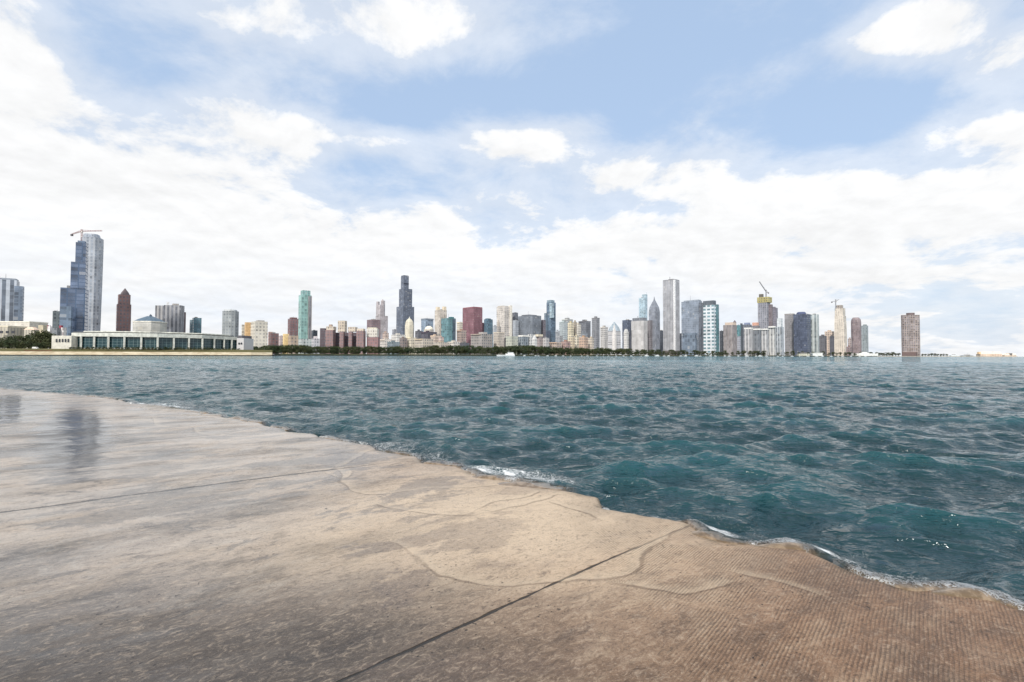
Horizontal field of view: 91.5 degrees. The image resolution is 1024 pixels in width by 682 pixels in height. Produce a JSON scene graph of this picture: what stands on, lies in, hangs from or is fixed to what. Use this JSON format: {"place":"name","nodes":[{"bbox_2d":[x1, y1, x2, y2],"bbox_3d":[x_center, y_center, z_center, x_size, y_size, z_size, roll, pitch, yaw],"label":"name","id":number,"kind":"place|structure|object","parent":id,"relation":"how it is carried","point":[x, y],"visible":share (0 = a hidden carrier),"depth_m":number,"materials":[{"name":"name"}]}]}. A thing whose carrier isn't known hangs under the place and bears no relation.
{"place":"outdoors","nodes":[
{"label":"outdoors","id":0,"kind":"place"},
{"bbox_2d":[0,351,271,354],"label":"seawall","id":1,"kind":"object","parent":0,"point":[116,353],"visible":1,"depth_m":537.21,"materials":[{"name":"concrete"}]},
{"bbox_2d":[0,348,271,351],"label":"grass bank","id":2,"kind":"structure","parent":0,"point":[99,350],"depth_m":548.99,"materials":[{"name":"plant"}]},
{"bbox_2d":[0,355,271,355],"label":"seawall","id":3,"kind":"object","parent":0,"point":[135,355],"visible":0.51,"depth_m":537.75,"materials":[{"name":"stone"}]},
{"bbox_2d":[0,389,1023,681],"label":"promenade","id":4,"kind":"structure","parent":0,"point":[138,543],"depth_m":3.56,"materials":[{"name":"concrete"}]},
{"bbox_2d":[0,355,1023,610],"bbox_3d":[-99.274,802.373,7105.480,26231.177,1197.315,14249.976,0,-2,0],"label":"water","id":5,"kind":"structure","parent":0,"point":[904,473],"depth_m":12.09,"materials":[{"name":"liquid"}]},
{"bbox_2d":[0,0,1023,356],"label":"sky","id":6,"kind":"structure","parent":0,"point":[246,157],"materials":[{"name":"white"}]},
{"bbox_2d":[274,354,796,355],"bbox_3d":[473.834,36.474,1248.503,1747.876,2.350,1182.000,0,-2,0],"label":"grass bank","id":7,"kind":"structure","parent":0,"point":[527,355],"depth_m":1098.78,"materials":[{"name":"plant"}]},
{"bbox_2d":[744,327,752,354],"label":"apartment block","id":8,"kind":"structure","parent":7,"relation":"on","point":[748,339],"depth_m":1555.10,"materials":[{"name":"concrete"}]},
{"bbox_2d":[753,328,761,354],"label":"apartment block","id":9,"kind":"structure","parent":7,"relation":"on","point":[757,339],"depth_m":1556.12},
{"bbox_2d":[761,328,768,354],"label":"apartment block","id":10,"kind":"structure","parent":7,"relation":"on","point":[764,339],"depth_m":1557.88,"materials":[{"name":"concrete"}]},
{"bbox_2d":[768,326,775,354],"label":"apartment block","id":11,"kind":"structure","parent":7,"relation":"on","point":[772,340],"depth_m":1558.80,"materials":[{"name":"concrete"}]},
{"bbox_2d":[776,318,783,354],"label":"apartment tower","id":12,"kind":"structure","parent":7,"relation":"on","point":[780,338],"depth_m":1575.84,"materials":[{"name":"glass"}]},
{"bbox_2d":[851,352,877,355],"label":"marina pavilion","id":13,"kind":"structure","parent":7,"relation":"on","point":[866,354],"depth_m":1751.15,"materials":[{"name":"metal"}]},
{"bbox_2d":[274,355,876,356],"bbox_3d":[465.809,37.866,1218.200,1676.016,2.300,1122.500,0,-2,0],"label":"seawall","id":14,"kind":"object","parent":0,"point":[470,355],"visible":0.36,"depth_m":951.75,"materials":[{"name":"concrete"}]},
{"bbox_2d":[877,356,976,356],"bbox_3d":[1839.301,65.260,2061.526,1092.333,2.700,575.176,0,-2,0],"label":"seawall","id":15,"kind":"object","parent":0,"point":[926,356],"visible":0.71,"depth_m":2162.45,"materials":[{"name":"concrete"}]},
{"bbox_2d":[977,356,1010,356],"bbox_3d":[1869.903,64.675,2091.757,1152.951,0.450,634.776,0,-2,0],"label":"pier deck","id":16,"kind":"structure","parent":0,"point":[993,356],"depth_m":2333.48,"materials":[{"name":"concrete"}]},
{"bbox_2d":[976,352,1001,355],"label":"pier building","id":17,"kind":"structure","parent":16,"relation":"on","point":[988,353],"depth_m":2349.03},
{"label":"city ground","id":18,"kind":"structure","parent":0,"visible":0},
{"bbox_2d":[0,278,23,320],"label":"apartment tower","id":19,"kind":"structure","parent":18,"relation":"on","point":[11,299],"depth_m":997.59,"materials":[{"name":"glass"}]},
{"bbox_2d":[52,310,59,327],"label":"apartment tower","id":20,"kind":"structure","parent":18,"relation":"on","point":[55,319],"depth_m":977.30,"materials":[{"name":"glass"}]},
{"bbox_2d":[59,240,88,335],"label":"glass tower","id":21,"kind":"structure","parent":18,"relation":"on","point":[74,295],"depth_m":954.83,"materials":[{"name":"glass"}]},
{"bbox_2d":[80,233,103,330],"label":"glass tower","id":22,"kind":"structure","parent":18,"relation":"on","point":[95,242],"depth_m":1056.66,"materials":[{"name":"glass"}]},
{"bbox_2d":[70,229,102,240],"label":"tower crane","id":23,"kind":"object","parent":22,"relation":"on","point":[71,234],"visible":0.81,"depth_m":1056.18,"materials":[{"name":"metal"}]},
{"bbox_2d":[116,289,130,330],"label":"brick tower","id":24,"kind":"structure","parent":18,"relation":"on","point":[123,314],"depth_m":1044.25,"materials":[{"name":"brick"}]},
{"bbox_2d":[155,302,185,332],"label":"apartment tower","id":25,"kind":"structure","parent":18,"relation":"on","point":[173,315],"depth_m":1244.88,"materials":[{"name":"concrete"}]},
{"bbox_2d":[189,317,201,332],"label":"glass tower","id":26,"kind":"structure","parent":18,"relation":"on","point":[195,324],"depth_m":1296.73,"materials":[{"name":"glass"}]},
{"bbox_2d":[222,309,238,337],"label":"office tower","id":27,"kind":"structure","parent":18,"relation":"on","point":[230,322],"depth_m":1140.15,"materials":[{"name":"metal"}]},
{"bbox_2d":[241,320,267,346],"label":"hotel building","id":28,"kind":"structure","parent":18,"relation":"on","point":[257,330],"depth_m":1072.18,"materials":[{"name":"concrete"}]},
{"bbox_2d":[268,332,278,353],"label":"brick building","id":29,"kind":"structure","parent":18,"relation":"on","point":[273,338],"depth_m":1145.42,"materials":[{"name":"brick"}]},
{"bbox_2d":[283,334,297,353],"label":"office building","id":30,"kind":"structure","parent":18,"relation":"on","point":[290,340],"depth_m":1097.88,"materials":[{"name":"stone"}]},
{"bbox_2d":[288,317,297,335],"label":"brick tower","id":31,"kind":"structure","parent":18,"relation":"on","point":[292,325],"depth_m":1293.70,"materials":[{"name":"brick"}]},
{"bbox_2d":[298,290,311,353],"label":"glass tower","id":32,"kind":"structure","parent":18,"relation":"on","point":[305,318],"depth_m":1193.48,"materials":[{"name":"glass"}]},
{"bbox_2d":[312,336,319,353],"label":"office building","id":33,"kind":"structure","parent":18,"relation":"on","point":[315,341],"depth_m":1146.26,"materials":[{"name":"concrete"}]},
{"bbox_2d":[320,321,365,353],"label":"brick hotel","id":34,"kind":"structure","parent":18,"relation":"on","point":[330,336],"depth_m":1177.89,"materials":[{"name":"brick"}]},
{"bbox_2d":[366,328,379,353],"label":"brick hotel","id":35,"kind":"structure","parent":18,"relation":"on","point":[373,337],"depth_m":1192.64,"materials":[{"name":"brick"}]},
{"bbox_2d":[367,319,379,336],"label":"brick tower","id":36,"kind":"structure","parent":18,"relation":"on","point":[373,323],"depth_m":1492.37,"materials":[{"name":"brick"}]},
{"bbox_2d":[376,299,387,338],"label":"stone tower","id":37,"kind":"structure","parent":18,"relation":"on","point":[380,315],"depth_m":2389.64,"materials":[{"name":"stone"}]},
{"bbox_2d":[380,338,392,349],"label":"stone building","id":38,"kind":"structure","parent":18,"relation":"on","point":[383,342],"depth_m":1338.30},
{"bbox_2d":[387,340,399,353],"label":"stone building","id":39,"kind":"structure","parent":18,"relation":"on","point":[393,343],"depth_m":1172.56,"materials":[{"name":"stone"}]},
{"bbox_2d":[391,333,405,341],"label":"stone building","id":40,"kind":"structure","parent":18,"relation":"on","point":[396,337],"depth_m":1438.58,"materials":[{"name":"stone"}]},
{"bbox_2d":[399,337,406,353],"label":"stone building","id":41,"kind":"structure","parent":18,"relation":"on","point":[403,342],"depth_m":1214.36,"materials":[{"name":"stone"}]},
{"bbox_2d":[396,275,413,334],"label":"skyscraper","id":42,"kind":"structure","parent":18,"relation":"on","point":[404,310],"depth_m":2707.50,"materials":[{"name":"glass"}]},
{"bbox_2d":[405,317,413,337],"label":"stone tower","id":43,"kind":"structure","parent":18,"relation":"on","point":[409,328],"depth_m":1492.44,"materials":[{"name":"stone"}]},
{"bbox_2d":[407,337,415,353],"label":"stone building","id":44,"kind":"structure","parent":18,"relation":"on","point":[410,341],"depth_m":1223.56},
{"bbox_2d":[414,339,433,353],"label":"stone building","id":45,"kind":"structure","parent":18,"relation":"on","point":[419,343],"depth_m":1187.55,"materials":[{"name":"stone"}]},
{"bbox_2d":[421,318,433,331],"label":"office tower","id":46,"kind":"structure","parent":18,"relation":"on","point":[425,322],"depth_m":1990.31,"materials":[{"name":"glass"}]},
{"bbox_2d":[421,330,436,338],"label":"stone building","id":47,"kind":"structure","parent":18,"relation":"on","point":[427,334],"depth_m":1440.05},
{"bbox_2d":[435,306,446,335],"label":"stone tower","id":48,"kind":"structure","parent":18,"relation":"on","point":[440,314],"depth_m":2089.42,"materials":[{"name":"stone"}]},
{"bbox_2d":[433,341,449,353],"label":"stone building","id":49,"kind":"structure","parent":18,"relation":"on","point":[440,343],"depth_m":1150.68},
{"bbox_2d":[441,314,455,341],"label":"glass tower","id":50,"kind":"structure","parent":18,"relation":"on","point":[448,329],"depth_m":1389.14,"materials":[{"name":"glass"}]},
{"bbox_2d":[457,329,466,342],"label":"stone building","id":51,"kind":"structure","parent":18,"relation":"on","point":[461,335],"depth_m":1393.78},
{"bbox_2d":[463,307,483,348],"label":"red skyscraper","id":52,"kind":"structure","parent":18,"relation":"on","point":[472,321],"depth_m":1980.45,"materials":[{"name":"metal"}]},
{"bbox_2d":[471,332,492,353],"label":"stone building","id":53,"kind":"structure","parent":18,"relation":"on","point":[483,339],"depth_m":1207.45,"materials":[{"name":"stone"}]},
{"bbox_2d":[484,318,492,349],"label":"glass tower","id":54,"kind":"structure","parent":18,"relation":"on","point":[488,325],"depth_m":1994.20,"materials":[{"name":"glass"}]},
{"bbox_2d":[493,332,504,354],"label":"stone building","id":55,"kind":"structure","parent":18,"relation":"on","point":[499,337],"depth_m":1243.15,"materials":[{"name":"stone"}]},
{"bbox_2d":[497,305,511,337],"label":"stone tower","id":56,"kind":"structure","parent":18,"relation":"on","point":[504,315],"depth_m":1886.30,"materials":[{"name":"stone"}]},
{"bbox_2d":[504,336,517,354],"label":"office building","id":57,"kind":"structure","parent":18,"relation":"on","point":[510,340],"depth_m":1193.94,"materials":[{"name":"concrete"}]},
{"bbox_2d":[512,312,517,335],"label":"office tower","id":58,"kind":"structure","parent":18,"relation":"on","point":[514,315],"depth_m":1949.64,"materials":[{"name":"metal"}]},
{"bbox_2d":[513,320,518,335],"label":"office building","id":59,"kind":"structure","parent":18,"relation":"on","point":[515,327],"depth_m":1696.68,"materials":[{"name":"concrete"}]},
{"bbox_2d":[518,334,534,354],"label":"office building","id":60,"kind":"structure","parent":18,"relation":"on","point":[524,340],"depth_m":1217.25,"materials":[{"name":"concrete"}]},
{"bbox_2d":[518,315,545,337],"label":"office tower","id":61,"kind":"structure","parent":18,"relation":"on","point":[532,324],"depth_m":1684.73,"materials":[{"name":"metal"}]},
{"bbox_2d":[535,334,542,354],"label":"stone building","id":62,"kind":"structure","parent":18,"relation":"on","point":[539,337],"depth_m":1225.18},
{"bbox_2d":[544,300,555,341],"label":"glass tower","id":63,"kind":"structure","parent":18,"relation":"on","point":[550,316],"depth_m":1892.77,"materials":[{"name":"glass"}]},
{"bbox_2d":[549,342,561,354],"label":"stone building","id":64,"kind":"structure","parent":18,"relation":"on","point":[555,344],"depth_m":1242.36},
{"bbox_2d":[559,320,567,340],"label":"stone building","id":65,"kind":"structure","parent":18,"relation":"on","point":[563,328],"depth_m":1795.07,"materials":[{"name":"stone"}]},
{"bbox_2d":[561,340,569,354],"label":"stone building","id":66,"kind":"structure","parent":18,"relation":"on","point":[566,343],"depth_m":1253.27,"materials":[{"name":"stone"}]},
{"bbox_2d":[568,321,573,340],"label":"stone building","id":67,"kind":"structure","parent":18,"relation":"on","point":[570,328],"depth_m":1497.39,"materials":[{"name":"stone"}]},
{"bbox_2d":[569,336,574,354],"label":"stone building","id":68,"kind":"structure","parent":18,"relation":"on","point":[572,341],"depth_m":1295.95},
{"bbox_2d":[579,336,587,354],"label":"stone building","id":69,"kind":"structure","parent":18,"relation":"on","point":[583,341],"depth_m":1294.08,"materials":[{"name":"stone"}]},
{"bbox_2d":[578,320,590,337],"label":"stone building","id":70,"kind":"structure","parent":18,"relation":"on","point":[586,326],"depth_m":1890.39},
{"bbox_2d":[588,337,593,354],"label":"stone building","id":71,"kind":"structure","parent":18,"relation":"on","point":[590,343],"depth_m":1316.68,"materials":[{"name":"stone"}]},
{"bbox_2d":[592,316,599,354],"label":"stone building","id":72,"kind":"structure","parent":18,"relation":"on","point":[595,328],"depth_m":1794.26,"materials":[{"name":"stone"}]},
{"bbox_2d":[600,325,607,354],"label":"stone building","id":73,"kind":"structure","parent":18,"relation":"on","point":[604,336],"depth_m":1695.22,"materials":[{"name":"stone"}]},
{"bbox_2d":[608,322,620,354],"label":"office tower","id":74,"kind":"structure","parent":18,"relation":"on","point":[614,337],"depth_m":1591.63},
{"bbox_2d":[622,319,631,354],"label":"office tower","id":75,"kind":"structure","parent":18,"relation":"on","point":[626,323],"depth_m":1896.20,"materials":[{"name":"metal"}]},
{"bbox_2d":[624,329,631,354],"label":"office building","id":76,"kind":"structure","parent":18,"relation":"on","point":[627,339],"depth_m":1599.34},
{"bbox_2d":[631,318,647,354],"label":"office tower","id":77,"kind":"structure","parent":18,"relation":"on","point":[639,327],"depth_m":1739.10,"materials":[{"name":"concrete"}]},
{"bbox_2d":[639,292,646,317],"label":"skyscraper","id":78,"kind":"structure","parent":18,"relation":"on","point":[643,306],"depth_m":2495.56,"materials":[{"name":"glass"}]},
{"bbox_2d":[647,297,659,354],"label":"skyscraper","id":79,"kind":"structure","parent":18,"relation":"on","point":[654,329],"depth_m":1788.63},
{"bbox_2d":[660,330,662,354],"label":"office building","id":80,"kind":"structure","parent":18,"relation":"on","point":[661,340],"depth_m":1943.92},
{"bbox_2d":[663,279,679,354],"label":"skyscraper","id":81,"kind":"structure","parent":18,"relation":"on","point":[671,317],"depth_m":1838.81,"materials":[{"name":"concrete"}]},
{"bbox_2d":[681,299,702,354],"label":"glass tower","id":82,"kind":"structure","parent":18,"relation":"on","point":[691,323],"depth_m":1678.23,"materials":[{"name":"glass"}]},
{"bbox_2d":[702,300,718,354],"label":"glass tower","id":83,"kind":"structure","parent":18,"relation":"on","point":[710,322],"depth_m":1557.76,"materials":[{"name":"glass"}]},
{"bbox_2d":[719,330,722,353],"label":"office building","id":84,"kind":"structure","parent":18,"relation":"on","point":[721,340],"depth_m":1746.06,"materials":[{"name":"glass"}]},
{"bbox_2d":[723,320,736,354],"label":"apartment tower","id":85,"kind":"structure","parent":18,"relation":"on","point":[729,337],"depth_m":1689.54,"materials":[{"name":"concrete"}]},
{"bbox_2d":[737,324,740,354],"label":"glass tower","id":86,"kind":"structure","parent":18,"relation":"on","point":[738,337],"depth_m":1698.68,"materials":[{"name":"glass"}]},
{"bbox_2d":[740,323,751,354],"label":"apartment tower","id":87,"kind":"structure","parent":18,"relation":"on","point":[746,325],"depth_m":1739.41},
{"bbox_2d":[757,294,772,328],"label":"unfinished tower","id":88,"kind":"structure","parent":18,"relation":"on","point":[765,313],"depth_m":1889.20,"materials":[{"name":"concrete"}]},
{"bbox_2d":[773,307,777,326],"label":"apartment tower","id":89,"kind":"structure","parent":18,"relation":"on","point":[775,313],"depth_m":1942.65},
{"bbox_2d":[784,313,793,354],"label":"apartment tower","id":90,"kind":"structure","parent":18,"relation":"on","point":[789,334],"depth_m":1743.86,"materials":[{"name":"concrete"}]},
{"bbox_2d":[793,312,810,355],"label":"glass tower","id":91,"kind":"structure","parent":18,"relation":"on","point":[802,331],"depth_m":1688.65,"materials":[{"name":"glass"}]},
{"bbox_2d":[811,314,818,352],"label":"apartment tower","id":92,"kind":"structure","parent":18,"relation":"on","point":[815,333],"depth_m":1714.55,"materials":[{"name":"glass"}]},
{"bbox_2d":[819,335,826,355],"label":"stone building","id":93,"kind":"structure","parent":18,"relation":"on","point":[822,342],"depth_m":1794.53,"materials":[{"name":"stone"}]},
{"bbox_2d":[825,330,833,355],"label":"stone building","id":94,"kind":"structure","parent":18,"relation":"on","point":[828,333],"depth_m":1942.58,"materials":[{"name":"stone"}]},
{"bbox_2d":[829,335,833,355],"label":"stone building","id":95,"kind":"structure","parent":18,"relation":"on","point":[831,340],"depth_m":1776.07,"materials":[{"name":"stone"}]},
{"bbox_2d":[834,305,846,355],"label":"stone tower","id":96,"kind":"structure","parent":18,"relation":"on","point":[840,335],"depth_m":1891.19,"materials":[{"name":"stone"}]},
{"bbox_2d":[851,317,861,352],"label":"apartment tower","id":97,"kind":"structure","parent":18,"relation":"on","point":[856,334],"depth_m":1989.75,"materials":[{"name":"concrete"}]},
{"bbox_2d":[861,324,868,352],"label":"apartment tower","id":98,"kind":"structure","parent":18,"relation":"on","point":[864,331],"depth_m":2044.37,"materials":[{"name":"glass"}]},
{"bbox_2d":[901,313,920,355],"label":"apartment tower","id":99,"kind":"structure","parent":18,"relation":"on","point":[910,333],"depth_m":2280.12,"materials":[{"name":"concrete"}]},
{"label":"lawn","id":100,"kind":"structure","parent":0,"visible":0},
{"bbox_2d":[5,340,16,347],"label":"shade tree","id":101,"kind":"object","parent":100,"relation":"on","point":[8,343],"visible":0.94,"depth_m":559.38,"materials":[{"name":"green plant"}]},
{"bbox_2d":[12,335,30,345],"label":"shade tree","id":102,"kind":"object","parent":100,"relation":"on","point":[22,339],"visible":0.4,"depth_m":585.63,"materials":[{"name":"green plant"}]},
{"bbox_2d":[0,321,47,347],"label":"museum","id":103,"kind":"structure","parent":100,"relation":"on","point":[14,328],"depth_m":768.76,"materials":[{"name":"stone"}]},
{"bbox_2d":[26,330,51,348],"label":"shade tree","id":104,"kind":"object","parent":100,"relation":"on","point":[41,337],"visible":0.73,"depth_m":582.61,"materials":[{"name":"green plant"}]},
{"bbox_2d":[47,325,66,348],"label":"office building","id":105,"kind":"structure","parent":100,"relation":"on","point":[61,330],"depth_m":701.24,"materials":[{"name":"metal"}]},
{"bbox_2d":[132,314,166,331],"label":"exhibition hall","id":106,"kind":"structure","parent":100,"relation":"on","point":[150,323],"depth_m":667.68,"materials":[{"name":"stone"}]},
{"bbox_2d":[51,331,253,349],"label":"aquarium building","id":107,"kind":"structure","parent":100,"relation":"on","point":[116,339],"depth_m":560.14,"materials":[{"name":"white stone"}]},
{"bbox_2d":[82,336,92,347],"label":"window","id":108,"kind":"structure","parent":107,"relation":"in","point":[86,341],"depth_m":548.71,"materials":[{"name":"teal glass"}]},
{"bbox_2d":[95,337,106,347],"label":"window","id":109,"kind":"structure","parent":107,"relation":"in","point":[100,342],"depth_m":549.65,"materials":[{"name":"teal glass"}]},
{"bbox_2d":[109,337,122,347],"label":"window","id":110,"kind":"structure","parent":107,"relation":"in","point":[114,342],"depth_m":551.53,"materials":[{"name":"teal glass"}]},
{"bbox_2d":[125,337,139,347],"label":"window","id":111,"kind":"structure","parent":107,"relation":"in","point":[130,342],"depth_m":555.45,"materials":[{"name":"teal glass"}]},
{"bbox_2d":[142,337,156,348],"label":"window","id":112,"kind":"structure","parent":107,"relation":"in","point":[150,342],"depth_m":560.22,"materials":[{"name":"teal glass"}]},
{"bbox_2d":[159,337,172,348],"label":"window","id":113,"kind":"structure","parent":107,"relation":"in","point":[163,342],"depth_m":567.65,"materials":[{"name":"teal glass"}]},
{"bbox_2d":[175,338,187,348],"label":"window","id":114,"kind":"structure","parent":107,"relation":"in","point":[179,342],"depth_m":578.57,"materials":[{"name":"teal glass"}]},
{"bbox_2d":[190,338,200,349],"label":"window","id":115,"kind":"structure","parent":107,"relation":"in","point":[194,342],"depth_m":588.11,"materials":[{"name":"teal glass"}]},
{"bbox_2d":[203,339,212,348],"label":"window","id":116,"kind":"structure","parent":107,"relation":"in","point":[207,343],"depth_m":599.56,"materials":[{"name":"teal glass"}]},
{"bbox_2d":[215,339,222,348],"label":"window","id":117,"kind":"structure","parent":107,"relation":"in","point":[218,342],"depth_m":613.48,"materials":[{"name":"teal glass"}]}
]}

